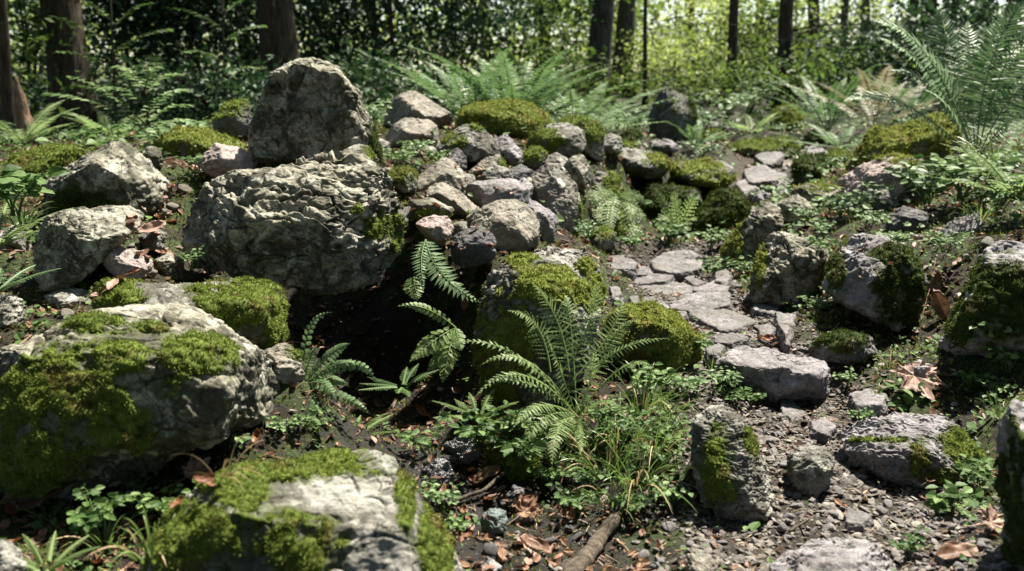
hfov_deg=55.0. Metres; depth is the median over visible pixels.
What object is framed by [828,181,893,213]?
leafy plant
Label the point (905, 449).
rock
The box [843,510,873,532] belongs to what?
stone
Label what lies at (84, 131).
ground cover
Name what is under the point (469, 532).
fallen leaf
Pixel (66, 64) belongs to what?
tree
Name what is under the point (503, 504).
stone
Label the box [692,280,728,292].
flagstone
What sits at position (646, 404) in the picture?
grass tuft
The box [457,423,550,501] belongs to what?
twig
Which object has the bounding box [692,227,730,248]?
leafy plant
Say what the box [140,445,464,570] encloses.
boulder
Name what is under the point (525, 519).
fallen leaf
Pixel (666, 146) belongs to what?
rock
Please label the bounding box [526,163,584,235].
rock
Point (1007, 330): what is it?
leafy plant
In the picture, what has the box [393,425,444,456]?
leafy plant
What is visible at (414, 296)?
fern
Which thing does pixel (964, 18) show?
shrub
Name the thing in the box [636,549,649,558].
stone
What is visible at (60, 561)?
fern
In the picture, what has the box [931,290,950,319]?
fallen leaf
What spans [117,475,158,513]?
leafy plant
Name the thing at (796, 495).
stone
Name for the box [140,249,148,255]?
fallen leaf
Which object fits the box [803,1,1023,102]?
shrub
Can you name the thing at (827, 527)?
stone
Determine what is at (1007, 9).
tree
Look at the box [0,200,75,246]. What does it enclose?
fern
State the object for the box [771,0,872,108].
tree
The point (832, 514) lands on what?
stone
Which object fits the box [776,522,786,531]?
stone
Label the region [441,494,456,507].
leafy plant
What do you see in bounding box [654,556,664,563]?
stone
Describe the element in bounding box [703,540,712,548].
stone
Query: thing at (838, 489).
stone
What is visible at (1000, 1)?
sky
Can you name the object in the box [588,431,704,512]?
grass tuft
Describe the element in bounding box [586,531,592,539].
stone
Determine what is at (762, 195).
stone
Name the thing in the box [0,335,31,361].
twig
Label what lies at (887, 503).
stone
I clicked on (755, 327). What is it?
stone
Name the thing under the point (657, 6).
shrub
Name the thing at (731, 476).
rock
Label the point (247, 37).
shrub
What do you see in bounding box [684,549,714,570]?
stone
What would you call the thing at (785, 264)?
rock
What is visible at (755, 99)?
leafy plant
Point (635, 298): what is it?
flagstone
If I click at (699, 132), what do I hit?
fern
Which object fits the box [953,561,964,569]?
stone
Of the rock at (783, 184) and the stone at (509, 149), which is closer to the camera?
the stone at (509, 149)
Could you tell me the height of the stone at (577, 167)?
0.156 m
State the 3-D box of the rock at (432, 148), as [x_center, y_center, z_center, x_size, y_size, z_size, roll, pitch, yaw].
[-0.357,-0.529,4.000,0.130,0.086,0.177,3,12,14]
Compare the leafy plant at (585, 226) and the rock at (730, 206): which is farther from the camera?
the rock at (730, 206)
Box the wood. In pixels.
[8,0,1023,86]
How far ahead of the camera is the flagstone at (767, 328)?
2.81 m
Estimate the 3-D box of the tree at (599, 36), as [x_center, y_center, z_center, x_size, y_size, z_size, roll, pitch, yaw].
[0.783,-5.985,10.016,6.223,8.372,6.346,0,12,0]
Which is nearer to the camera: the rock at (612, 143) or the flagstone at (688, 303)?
the flagstone at (688, 303)
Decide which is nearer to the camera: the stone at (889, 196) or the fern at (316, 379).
the fern at (316, 379)
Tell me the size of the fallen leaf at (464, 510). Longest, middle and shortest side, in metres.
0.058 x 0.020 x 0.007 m
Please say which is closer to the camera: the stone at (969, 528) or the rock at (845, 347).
the stone at (969, 528)
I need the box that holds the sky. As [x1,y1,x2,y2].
[8,0,1023,74]
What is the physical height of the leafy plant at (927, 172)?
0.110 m
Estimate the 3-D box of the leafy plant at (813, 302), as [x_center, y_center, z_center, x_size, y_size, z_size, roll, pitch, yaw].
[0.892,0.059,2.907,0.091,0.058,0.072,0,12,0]
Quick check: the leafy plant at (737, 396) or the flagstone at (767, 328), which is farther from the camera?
the flagstone at (767, 328)
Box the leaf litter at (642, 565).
[0,117,1023,570]
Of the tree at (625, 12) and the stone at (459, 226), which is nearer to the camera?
the stone at (459, 226)
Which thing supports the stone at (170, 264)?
on the ground at (398, 319)
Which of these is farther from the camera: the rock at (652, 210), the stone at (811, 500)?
the rock at (652, 210)
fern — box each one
[0,100,109,141]
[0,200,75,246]
[0,265,60,291]
[22,531,99,570]
[60,111,152,134]
[301,312,377,413]
[356,413,396,441]
[358,364,438,396]
[365,42,562,114]
[397,40,663,116]
[398,302,466,381]
[402,276,423,300]
[412,239,481,302]
[432,388,518,419]
[453,282,667,466]
[457,82,689,129]
[585,103,651,130]
[587,185,645,248]
[649,120,737,145]
[655,189,699,234]
[719,108,797,132]
[745,64,900,130]
[772,64,980,126]
[777,123,868,148]
[844,1,1023,159]
[845,64,958,121]
[934,140,1023,200]
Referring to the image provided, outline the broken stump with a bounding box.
[13,76,37,144]
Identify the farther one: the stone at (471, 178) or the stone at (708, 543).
the stone at (471, 178)
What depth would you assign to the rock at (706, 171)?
5.09 m
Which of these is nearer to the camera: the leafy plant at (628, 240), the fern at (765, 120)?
the leafy plant at (628, 240)
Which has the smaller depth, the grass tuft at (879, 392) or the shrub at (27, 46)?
the grass tuft at (879, 392)
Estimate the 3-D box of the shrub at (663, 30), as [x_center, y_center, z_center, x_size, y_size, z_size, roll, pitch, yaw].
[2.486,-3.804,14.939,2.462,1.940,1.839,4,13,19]
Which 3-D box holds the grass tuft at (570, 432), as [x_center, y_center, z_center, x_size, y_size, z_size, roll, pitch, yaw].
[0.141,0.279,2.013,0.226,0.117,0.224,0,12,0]
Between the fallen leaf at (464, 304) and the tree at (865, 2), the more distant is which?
the tree at (865, 2)
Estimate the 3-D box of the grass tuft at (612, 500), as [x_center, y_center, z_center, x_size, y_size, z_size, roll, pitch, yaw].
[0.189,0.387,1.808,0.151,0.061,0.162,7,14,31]
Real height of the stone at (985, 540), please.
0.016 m
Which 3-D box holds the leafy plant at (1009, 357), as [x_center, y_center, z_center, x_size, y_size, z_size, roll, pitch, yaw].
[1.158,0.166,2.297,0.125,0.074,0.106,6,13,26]
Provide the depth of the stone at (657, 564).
1.61 m
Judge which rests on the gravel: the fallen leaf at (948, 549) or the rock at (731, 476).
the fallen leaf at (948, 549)
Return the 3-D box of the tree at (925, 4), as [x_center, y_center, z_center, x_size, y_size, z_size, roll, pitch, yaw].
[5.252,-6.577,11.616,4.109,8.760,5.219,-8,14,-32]
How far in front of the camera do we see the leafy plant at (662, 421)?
1.99 m
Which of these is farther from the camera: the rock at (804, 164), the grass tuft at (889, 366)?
the rock at (804, 164)
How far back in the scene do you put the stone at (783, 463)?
1.98 m
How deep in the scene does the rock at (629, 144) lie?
5.44 m
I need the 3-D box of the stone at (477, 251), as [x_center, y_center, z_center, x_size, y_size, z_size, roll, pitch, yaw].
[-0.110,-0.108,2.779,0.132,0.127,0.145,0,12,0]
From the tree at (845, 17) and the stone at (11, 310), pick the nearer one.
the stone at (11, 310)
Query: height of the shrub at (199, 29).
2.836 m
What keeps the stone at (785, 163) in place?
on the ground at (398, 319)
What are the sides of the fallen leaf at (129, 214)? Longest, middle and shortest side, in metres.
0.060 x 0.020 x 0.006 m
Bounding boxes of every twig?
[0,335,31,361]
[161,188,183,196]
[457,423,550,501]
[554,414,584,504]
[788,508,826,532]
[918,258,935,326]
[960,405,1002,409]
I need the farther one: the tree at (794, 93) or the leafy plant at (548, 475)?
the tree at (794, 93)
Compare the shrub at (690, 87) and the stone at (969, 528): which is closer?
the stone at (969, 528)
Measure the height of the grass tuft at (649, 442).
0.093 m
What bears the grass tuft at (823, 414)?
on the ground at (398, 319)
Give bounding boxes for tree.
[0,0,16,144]
[39,0,106,138]
[161,2,183,102]
[238,5,257,95]
[256,0,299,102]
[349,0,385,92]
[477,0,490,75]
[502,3,550,81]
[582,0,615,106]
[612,0,636,97]
[641,0,741,106]
[685,0,697,82]
[723,0,738,99]
[750,0,765,74]
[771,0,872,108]
[778,0,824,88]
[792,11,856,103]
[839,0,878,84]
[861,0,869,83]
[898,0,919,79]
[911,0,936,96]
[947,0,963,68]
[961,0,994,95]
[1000,2,1017,88]
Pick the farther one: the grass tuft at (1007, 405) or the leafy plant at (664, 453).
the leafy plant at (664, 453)
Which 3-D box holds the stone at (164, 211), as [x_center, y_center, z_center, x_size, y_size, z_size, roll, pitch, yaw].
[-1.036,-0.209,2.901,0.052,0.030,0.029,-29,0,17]
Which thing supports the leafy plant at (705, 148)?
on the ground at (398, 319)
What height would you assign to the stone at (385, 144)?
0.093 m
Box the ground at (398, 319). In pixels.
[0,75,1023,570]
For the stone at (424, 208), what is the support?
on the ground at (398, 319)
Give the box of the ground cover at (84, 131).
[0,105,1023,570]
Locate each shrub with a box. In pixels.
[7,0,134,120]
[7,0,188,102]
[7,0,231,95]
[7,0,257,116]
[12,48,126,125]
[23,0,325,117]
[31,0,312,85]
[34,31,272,133]
[54,41,379,131]
[100,0,366,95]
[185,0,411,82]
[209,0,457,100]
[215,31,475,116]
[293,0,548,111]
[296,0,538,79]
[302,30,516,110]
[329,0,604,100]
[406,0,630,95]
[442,29,676,114]
[480,0,681,94]
[512,0,716,84]
[564,15,742,98]
[610,43,816,109]
[611,0,752,88]
[615,0,800,85]
[660,0,842,85]
[685,0,859,95]
[695,0,905,82]
[708,29,907,98]
[710,25,953,113]
[766,0,1009,112]
[766,12,955,97]
[794,0,993,75]
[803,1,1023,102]
[863,0,1023,113]
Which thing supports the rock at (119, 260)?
on the ground at (398, 319)
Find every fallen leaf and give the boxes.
[0,515,15,528]
[4,503,17,515]
[7,536,21,541]
[12,518,28,522]
[18,523,29,528]
[22,535,45,544]
[33,521,61,531]
[51,522,65,530]
[59,538,72,551]
[84,292,98,295]
[90,556,105,563]
[95,532,130,536]
[101,278,118,292]
[120,514,127,523]
[124,215,137,224]
[125,514,156,532]
[127,212,135,216]
[137,220,165,232]
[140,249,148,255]
[153,206,162,217]
[155,453,210,493]
[170,495,182,507]
[193,472,226,485]
[251,428,259,443]
[415,404,429,417]
[437,482,447,491]
[458,504,467,513]
[461,294,468,309]
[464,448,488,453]
[464,529,471,537]
[465,467,474,471]
[466,465,499,484]
[469,475,477,481]
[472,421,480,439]
[475,564,494,569]
[492,485,505,493]
[495,542,510,548]
[498,542,508,559]
[502,540,523,544]
[506,491,542,524]
[520,533,551,553]
[522,516,529,522]
[523,542,537,555]
[524,493,532,497]
[524,557,532,564]
[530,554,540,562]
[551,504,578,529]
[554,551,564,558]
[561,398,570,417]
[757,334,775,340]
[889,360,946,399]
[921,473,936,485]
[930,269,943,292]
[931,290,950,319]
[936,541,977,558]
[957,254,963,261]
[959,503,1003,534]
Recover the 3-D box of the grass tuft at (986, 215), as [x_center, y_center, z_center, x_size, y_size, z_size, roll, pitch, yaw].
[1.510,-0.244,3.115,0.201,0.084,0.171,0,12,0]
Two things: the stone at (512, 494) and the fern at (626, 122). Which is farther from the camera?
the fern at (626, 122)
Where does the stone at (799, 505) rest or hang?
on the ground at (398, 319)
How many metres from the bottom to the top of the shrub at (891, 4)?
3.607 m
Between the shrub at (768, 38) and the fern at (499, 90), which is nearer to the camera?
the fern at (499, 90)
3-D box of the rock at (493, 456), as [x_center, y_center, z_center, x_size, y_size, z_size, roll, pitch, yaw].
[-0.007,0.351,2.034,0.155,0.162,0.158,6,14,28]
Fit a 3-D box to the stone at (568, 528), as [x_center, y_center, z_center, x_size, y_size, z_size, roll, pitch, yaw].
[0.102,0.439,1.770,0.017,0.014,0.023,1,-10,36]
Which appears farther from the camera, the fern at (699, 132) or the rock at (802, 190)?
the fern at (699, 132)
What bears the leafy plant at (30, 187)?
on the ground at (398, 319)
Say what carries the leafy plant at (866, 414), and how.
on the rock at (905, 449)
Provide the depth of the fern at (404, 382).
2.54 m
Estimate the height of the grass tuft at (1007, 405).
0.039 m
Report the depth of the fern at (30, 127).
5.21 m
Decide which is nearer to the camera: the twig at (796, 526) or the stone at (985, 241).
the twig at (796, 526)
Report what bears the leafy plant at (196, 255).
on the ground at (398, 319)
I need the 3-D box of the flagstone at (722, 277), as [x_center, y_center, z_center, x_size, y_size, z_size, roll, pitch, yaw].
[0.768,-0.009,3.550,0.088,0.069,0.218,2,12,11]
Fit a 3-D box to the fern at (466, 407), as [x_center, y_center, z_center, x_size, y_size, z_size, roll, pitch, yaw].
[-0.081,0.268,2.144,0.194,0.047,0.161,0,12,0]
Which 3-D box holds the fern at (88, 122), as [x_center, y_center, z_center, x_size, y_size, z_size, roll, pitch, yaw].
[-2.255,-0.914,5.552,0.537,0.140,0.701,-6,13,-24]
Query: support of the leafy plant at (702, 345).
on the ground at (398, 319)
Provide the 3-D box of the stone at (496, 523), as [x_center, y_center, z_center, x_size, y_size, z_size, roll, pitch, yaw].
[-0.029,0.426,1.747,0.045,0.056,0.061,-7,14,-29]
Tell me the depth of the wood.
19.72 m
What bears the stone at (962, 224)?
on the ground at (398, 319)
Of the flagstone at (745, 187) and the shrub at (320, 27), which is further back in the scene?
the shrub at (320, 27)
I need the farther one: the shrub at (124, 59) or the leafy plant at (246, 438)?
the shrub at (124, 59)
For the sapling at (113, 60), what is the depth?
6.03 m
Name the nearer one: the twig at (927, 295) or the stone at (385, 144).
the twig at (927, 295)
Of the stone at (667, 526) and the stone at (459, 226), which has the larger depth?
the stone at (459, 226)
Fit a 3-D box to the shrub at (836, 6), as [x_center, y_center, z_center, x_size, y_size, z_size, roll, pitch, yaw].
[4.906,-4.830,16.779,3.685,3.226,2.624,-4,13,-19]
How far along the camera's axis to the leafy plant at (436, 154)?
3.68 m
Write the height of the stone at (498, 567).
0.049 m
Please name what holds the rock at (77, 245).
on the ground at (398, 319)
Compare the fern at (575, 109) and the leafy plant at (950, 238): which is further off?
the fern at (575, 109)
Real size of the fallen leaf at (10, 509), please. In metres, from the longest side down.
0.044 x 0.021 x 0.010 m
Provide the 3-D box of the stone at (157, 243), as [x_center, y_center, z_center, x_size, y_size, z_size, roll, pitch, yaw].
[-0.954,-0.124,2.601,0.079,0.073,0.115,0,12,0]
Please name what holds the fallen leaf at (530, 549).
on the ground at (398, 319)
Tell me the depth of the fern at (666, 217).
4.42 m
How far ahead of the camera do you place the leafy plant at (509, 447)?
1.92 m
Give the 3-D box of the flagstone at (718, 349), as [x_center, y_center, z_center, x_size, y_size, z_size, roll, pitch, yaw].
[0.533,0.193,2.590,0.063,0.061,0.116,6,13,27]
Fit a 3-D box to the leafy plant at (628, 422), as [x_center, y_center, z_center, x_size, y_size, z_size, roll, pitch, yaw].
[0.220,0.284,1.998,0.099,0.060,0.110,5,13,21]
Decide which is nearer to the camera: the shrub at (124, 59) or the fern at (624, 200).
the fern at (624, 200)
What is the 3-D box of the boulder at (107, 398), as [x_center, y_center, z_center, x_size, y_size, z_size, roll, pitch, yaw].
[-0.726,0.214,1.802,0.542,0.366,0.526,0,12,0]
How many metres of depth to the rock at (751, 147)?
6.49 m
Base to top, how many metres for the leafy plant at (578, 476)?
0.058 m
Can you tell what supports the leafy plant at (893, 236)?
on the rock at (894, 292)
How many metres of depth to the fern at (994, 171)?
3.23 m
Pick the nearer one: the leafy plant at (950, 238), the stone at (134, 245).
the stone at (134, 245)
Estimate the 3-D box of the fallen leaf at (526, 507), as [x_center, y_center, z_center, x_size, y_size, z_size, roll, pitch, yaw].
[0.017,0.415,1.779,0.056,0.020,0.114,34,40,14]
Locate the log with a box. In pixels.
[563,511,620,570]
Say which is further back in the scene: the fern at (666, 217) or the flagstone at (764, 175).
the flagstone at (764, 175)
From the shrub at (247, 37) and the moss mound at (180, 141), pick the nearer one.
the moss mound at (180, 141)
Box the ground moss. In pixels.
[0,120,1023,570]
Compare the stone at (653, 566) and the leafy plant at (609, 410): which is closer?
the stone at (653, 566)
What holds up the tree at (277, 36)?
on the ground at (398, 319)
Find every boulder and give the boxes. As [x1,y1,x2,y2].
[0,303,280,503]
[39,141,172,220]
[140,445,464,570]
[180,150,407,294]
[470,246,607,418]
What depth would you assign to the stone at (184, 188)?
3.00 m
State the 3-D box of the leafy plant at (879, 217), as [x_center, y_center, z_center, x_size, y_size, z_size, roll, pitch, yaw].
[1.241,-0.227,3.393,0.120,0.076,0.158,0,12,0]
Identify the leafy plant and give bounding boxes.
[0,164,69,215]
[67,483,140,537]
[109,475,148,497]
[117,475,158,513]
[132,123,185,155]
[132,478,197,517]
[175,244,211,269]
[179,153,203,172]
[229,432,252,449]
[264,411,315,434]
[290,406,333,433]
[364,98,391,119]
[371,415,390,436]
[382,145,418,166]
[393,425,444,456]
[397,139,435,157]
[419,147,451,161]
[419,475,464,514]
[438,404,494,447]
[441,510,481,531]
[485,400,540,438]
[486,427,554,462]
[526,455,582,488]
[540,416,595,447]
[546,481,606,513]
[557,452,609,491]
[572,218,603,237]
[581,396,623,431]
[595,406,645,439]
[610,104,648,129]
[614,491,656,515]
[616,231,648,251]
[627,360,677,402]
[630,423,691,470]
[642,475,693,507]
[646,410,688,444]
[649,219,691,241]
[652,88,718,108]
[656,367,708,399]
[684,332,713,357]
[685,138,719,157]
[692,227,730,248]
[696,105,731,133]
[696,365,742,390]
[698,255,728,276]
[706,92,752,120]
[711,381,751,406]
[729,260,752,274]
[731,78,786,117]
[742,387,766,405]
[788,204,821,221]
[797,295,828,315]
[802,216,835,239]
[804,235,838,255]
[812,194,865,218]
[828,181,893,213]
[832,366,857,387]
[847,407,874,420]
[849,207,890,230]
[882,231,913,242]
[883,160,964,204]
[888,525,930,556]
[907,160,934,180]
[914,151,1021,200]
[922,229,973,253]
[923,479,985,516]
[950,369,990,387]
[951,146,1023,185]
[953,454,994,487]
[957,312,1019,350]
[969,173,1023,215]
[977,373,1017,398]
[979,346,1023,372]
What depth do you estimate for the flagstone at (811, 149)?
6.36 m
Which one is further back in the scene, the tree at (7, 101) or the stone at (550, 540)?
the tree at (7, 101)
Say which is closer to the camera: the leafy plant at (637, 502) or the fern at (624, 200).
the leafy plant at (637, 502)
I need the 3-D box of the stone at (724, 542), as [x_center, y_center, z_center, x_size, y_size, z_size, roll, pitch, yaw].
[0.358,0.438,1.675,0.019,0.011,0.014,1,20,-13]
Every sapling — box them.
[38,0,173,123]
[42,65,205,133]
[170,0,267,96]
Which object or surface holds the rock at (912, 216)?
on the ground at (398, 319)
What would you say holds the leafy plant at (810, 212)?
on the ground at (398, 319)
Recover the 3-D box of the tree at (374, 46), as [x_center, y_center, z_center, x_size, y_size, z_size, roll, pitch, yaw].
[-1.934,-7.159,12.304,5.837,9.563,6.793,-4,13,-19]
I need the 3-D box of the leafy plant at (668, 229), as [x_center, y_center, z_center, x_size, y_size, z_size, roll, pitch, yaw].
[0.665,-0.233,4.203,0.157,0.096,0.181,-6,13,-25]
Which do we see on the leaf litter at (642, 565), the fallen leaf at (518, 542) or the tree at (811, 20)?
the fallen leaf at (518, 542)
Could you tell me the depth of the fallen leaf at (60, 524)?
1.60 m
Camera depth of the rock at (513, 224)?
2.90 m
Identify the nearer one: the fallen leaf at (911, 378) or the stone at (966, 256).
the fallen leaf at (911, 378)
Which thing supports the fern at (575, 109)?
on the ground at (398, 319)
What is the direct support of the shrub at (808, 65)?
on the ground at (398, 319)
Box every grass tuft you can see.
[0,196,56,224]
[16,497,74,522]
[41,509,150,552]
[83,507,181,566]
[171,434,265,490]
[540,391,621,452]
[540,435,579,465]
[546,415,653,480]
[569,388,689,454]
[569,471,654,520]
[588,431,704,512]
[596,349,639,372]
[607,360,686,417]
[622,401,691,464]
[636,385,716,417]
[648,448,692,480]
[702,349,725,371]
[807,408,828,417]
[865,383,891,394]
[873,350,903,368]
[955,133,1023,174]
[955,193,1015,220]
[973,390,1023,417]
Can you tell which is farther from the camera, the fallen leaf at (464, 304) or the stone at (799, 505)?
the fallen leaf at (464, 304)
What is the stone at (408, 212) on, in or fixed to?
on the ground at (398, 319)
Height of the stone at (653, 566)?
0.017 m
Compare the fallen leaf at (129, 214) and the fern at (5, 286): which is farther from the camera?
the fallen leaf at (129, 214)
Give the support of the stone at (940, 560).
on the ground at (398, 319)
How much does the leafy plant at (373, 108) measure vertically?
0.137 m
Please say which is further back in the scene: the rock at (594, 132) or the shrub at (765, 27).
the shrub at (765, 27)
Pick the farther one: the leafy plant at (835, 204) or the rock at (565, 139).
the rock at (565, 139)
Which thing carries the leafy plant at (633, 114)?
on the ground at (398, 319)
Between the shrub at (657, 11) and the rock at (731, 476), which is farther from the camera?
the shrub at (657, 11)
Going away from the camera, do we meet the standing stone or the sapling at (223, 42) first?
the standing stone
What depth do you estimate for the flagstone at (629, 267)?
3.64 m
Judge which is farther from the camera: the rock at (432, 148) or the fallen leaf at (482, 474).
the rock at (432, 148)
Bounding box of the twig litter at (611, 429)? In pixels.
[1,145,1023,570]
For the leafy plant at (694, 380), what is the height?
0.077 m
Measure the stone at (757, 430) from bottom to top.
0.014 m
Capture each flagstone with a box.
[606,255,637,279]
[609,286,624,302]
[612,297,623,308]
[628,295,638,302]
[635,268,675,285]
[637,266,649,276]
[641,282,695,293]
[642,296,655,301]
[649,249,702,282]
[656,299,669,307]
[670,292,731,314]
[678,311,688,321]
[682,275,707,286]
[688,307,756,333]
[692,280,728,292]
[704,343,725,370]
[712,269,734,284]
[714,332,750,348]
[734,179,757,200]
[742,164,787,192]
[749,303,779,318]
[754,151,784,168]
[757,323,775,343]
[773,311,796,353]
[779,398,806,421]
[805,145,827,154]
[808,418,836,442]
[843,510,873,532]
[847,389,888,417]
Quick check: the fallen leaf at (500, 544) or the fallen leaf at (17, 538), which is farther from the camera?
the fallen leaf at (500, 544)
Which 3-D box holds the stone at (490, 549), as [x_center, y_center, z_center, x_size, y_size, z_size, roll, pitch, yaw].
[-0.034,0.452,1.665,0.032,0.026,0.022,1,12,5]
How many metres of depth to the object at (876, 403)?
2.33 m
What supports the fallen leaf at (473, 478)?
on the ground at (398, 319)
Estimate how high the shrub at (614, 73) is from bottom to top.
1.062 m
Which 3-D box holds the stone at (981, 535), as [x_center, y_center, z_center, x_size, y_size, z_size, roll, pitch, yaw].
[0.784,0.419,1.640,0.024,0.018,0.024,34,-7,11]
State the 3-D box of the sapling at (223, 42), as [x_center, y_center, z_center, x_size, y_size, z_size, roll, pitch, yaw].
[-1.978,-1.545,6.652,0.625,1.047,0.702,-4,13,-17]
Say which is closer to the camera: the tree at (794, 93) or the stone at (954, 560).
the stone at (954, 560)
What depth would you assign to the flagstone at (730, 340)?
2.71 m
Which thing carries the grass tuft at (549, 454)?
on the ground at (398, 319)
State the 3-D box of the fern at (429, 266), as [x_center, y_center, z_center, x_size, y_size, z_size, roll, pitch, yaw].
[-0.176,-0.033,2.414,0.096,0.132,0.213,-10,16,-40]
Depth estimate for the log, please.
1.68 m
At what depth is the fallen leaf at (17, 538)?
1.51 m
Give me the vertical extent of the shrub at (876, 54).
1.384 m
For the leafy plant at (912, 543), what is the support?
on the ground at (398, 319)
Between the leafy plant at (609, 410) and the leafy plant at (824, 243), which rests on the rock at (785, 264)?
the leafy plant at (824, 243)
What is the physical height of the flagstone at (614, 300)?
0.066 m
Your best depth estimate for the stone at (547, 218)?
3.15 m
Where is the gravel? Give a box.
[410,136,1020,570]
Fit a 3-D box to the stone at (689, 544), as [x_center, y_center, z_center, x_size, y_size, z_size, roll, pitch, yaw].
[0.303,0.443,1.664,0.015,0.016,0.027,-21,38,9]
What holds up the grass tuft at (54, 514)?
on the ground at (398, 319)
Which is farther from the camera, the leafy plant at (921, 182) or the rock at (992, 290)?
the leafy plant at (921, 182)
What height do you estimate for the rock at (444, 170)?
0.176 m
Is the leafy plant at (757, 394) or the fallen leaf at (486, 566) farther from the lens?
the leafy plant at (757, 394)
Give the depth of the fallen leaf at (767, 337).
2.75 m
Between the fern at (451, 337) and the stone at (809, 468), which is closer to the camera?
the stone at (809, 468)
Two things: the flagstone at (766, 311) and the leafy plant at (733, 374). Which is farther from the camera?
the flagstone at (766, 311)
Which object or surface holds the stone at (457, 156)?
on the ground at (398, 319)
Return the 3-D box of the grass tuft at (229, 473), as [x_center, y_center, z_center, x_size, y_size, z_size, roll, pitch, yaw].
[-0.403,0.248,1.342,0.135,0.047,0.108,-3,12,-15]
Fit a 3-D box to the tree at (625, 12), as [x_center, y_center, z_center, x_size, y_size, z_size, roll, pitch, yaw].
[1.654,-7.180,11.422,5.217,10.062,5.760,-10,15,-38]
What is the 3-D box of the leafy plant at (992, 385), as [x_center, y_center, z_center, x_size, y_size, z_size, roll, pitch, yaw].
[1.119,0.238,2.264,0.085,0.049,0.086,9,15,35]
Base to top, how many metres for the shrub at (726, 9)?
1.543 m
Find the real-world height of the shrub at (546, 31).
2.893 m
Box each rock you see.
[0,142,87,186]
[32,205,143,292]
[89,275,290,349]
[102,245,152,278]
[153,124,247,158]
[210,96,250,139]
[383,91,452,128]
[385,118,438,147]
[413,146,436,151]
[416,158,468,195]
[435,121,499,161]
[453,96,554,138]
[465,178,529,206]
[471,199,539,251]
[478,414,545,481]
[526,122,585,156]
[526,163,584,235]
[556,112,605,161]
[586,224,616,250]
[591,169,634,236]
[601,299,706,376]
[603,133,622,153]
[614,147,672,180]
[618,127,645,143]
[622,138,641,148]
[633,181,702,235]
[647,138,678,153]
[648,82,698,140]
[669,155,738,188]
[688,405,774,522]
[693,187,752,239]
[702,127,724,142]
[708,122,726,130]
[718,201,783,269]
[726,134,800,158]
[743,112,766,127]
[749,231,829,307]
[767,103,807,131]
[775,178,791,188]
[777,194,820,222]
[789,152,841,183]
[790,181,841,203]
[802,128,831,144]
[808,327,877,364]
[821,233,930,331]
[827,147,851,163]
[836,411,987,487]
[837,151,934,201]
[844,110,964,171]
[884,206,928,236]
[938,240,1023,355]
[992,399,1023,570]
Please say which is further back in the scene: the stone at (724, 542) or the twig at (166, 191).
the twig at (166, 191)
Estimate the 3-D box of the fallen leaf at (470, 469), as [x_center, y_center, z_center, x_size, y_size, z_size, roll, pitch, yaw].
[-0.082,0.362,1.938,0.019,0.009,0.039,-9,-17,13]
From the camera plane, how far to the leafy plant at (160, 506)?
1.58 m
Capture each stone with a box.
[0,226,31,253]
[0,293,26,327]
[0,539,27,570]
[44,287,91,308]
[60,308,74,317]
[127,243,140,249]
[137,229,166,250]
[140,146,163,168]
[148,269,157,276]
[153,252,184,279]
[156,209,166,218]
[166,202,178,210]
[177,184,191,192]
[198,143,257,177]
[247,57,384,166]
[264,343,304,383]
[339,144,380,166]
[379,138,389,149]
[388,164,418,193]
[403,206,415,221]
[409,197,453,219]
[416,215,453,245]
[420,458,454,490]
[425,182,479,218]
[437,148,466,169]
[441,455,457,462]
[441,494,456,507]
[442,437,479,464]
[450,225,495,267]
[452,221,470,233]
[457,525,469,533]
[466,173,475,182]
[466,207,478,225]
[467,154,508,175]
[475,164,513,180]
[478,556,501,570]
[480,508,507,534]
[483,543,498,555]
[494,134,522,164]
[500,499,507,509]
[505,485,524,512]
[511,164,533,180]
[519,177,533,199]
[521,145,547,170]
[527,200,558,243]
[530,491,539,499]
[544,152,567,166]
[545,537,557,545]
[564,154,589,191]
[564,525,573,532]
[571,532,582,541]
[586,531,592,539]
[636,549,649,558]
[647,564,655,569]
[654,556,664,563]
[654,562,660,568]
[660,521,676,532]
[667,516,675,522]
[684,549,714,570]
[686,540,693,548]
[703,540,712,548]
[715,345,830,402]
[717,540,727,544]
[750,190,770,203]
[753,325,759,330]
[753,428,762,433]
[766,438,775,444]
[768,537,896,570]
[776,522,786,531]
[779,461,786,467]
[782,160,790,167]
[783,513,793,519]
[786,444,834,497]
[790,502,804,508]
[792,492,801,498]
[796,346,804,351]
[807,498,815,502]
[822,524,833,531]
[826,515,834,523]
[828,510,838,519]
[831,216,840,222]
[832,485,843,495]
[861,188,899,210]
[876,505,887,514]
[882,499,892,508]
[905,508,915,512]
[913,553,922,559]
[914,359,932,374]
[927,523,937,529]
[935,213,984,236]
[935,554,945,564]
[947,524,957,530]
[947,553,962,563]
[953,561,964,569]
[959,520,971,525]
[962,254,973,259]
[967,524,976,531]
[975,532,988,538]
[977,538,990,543]
[977,541,989,551]
[980,236,993,247]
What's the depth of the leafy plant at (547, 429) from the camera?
2.07 m
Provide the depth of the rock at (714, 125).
7.35 m
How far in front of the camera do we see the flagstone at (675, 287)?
3.51 m
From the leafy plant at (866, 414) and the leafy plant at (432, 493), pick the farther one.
the leafy plant at (866, 414)
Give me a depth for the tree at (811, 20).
13.31 m
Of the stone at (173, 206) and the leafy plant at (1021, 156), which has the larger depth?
the leafy plant at (1021, 156)
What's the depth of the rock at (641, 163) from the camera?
5.06 m
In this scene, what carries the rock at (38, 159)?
on the ground at (398, 319)
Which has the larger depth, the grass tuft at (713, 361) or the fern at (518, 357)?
the grass tuft at (713, 361)

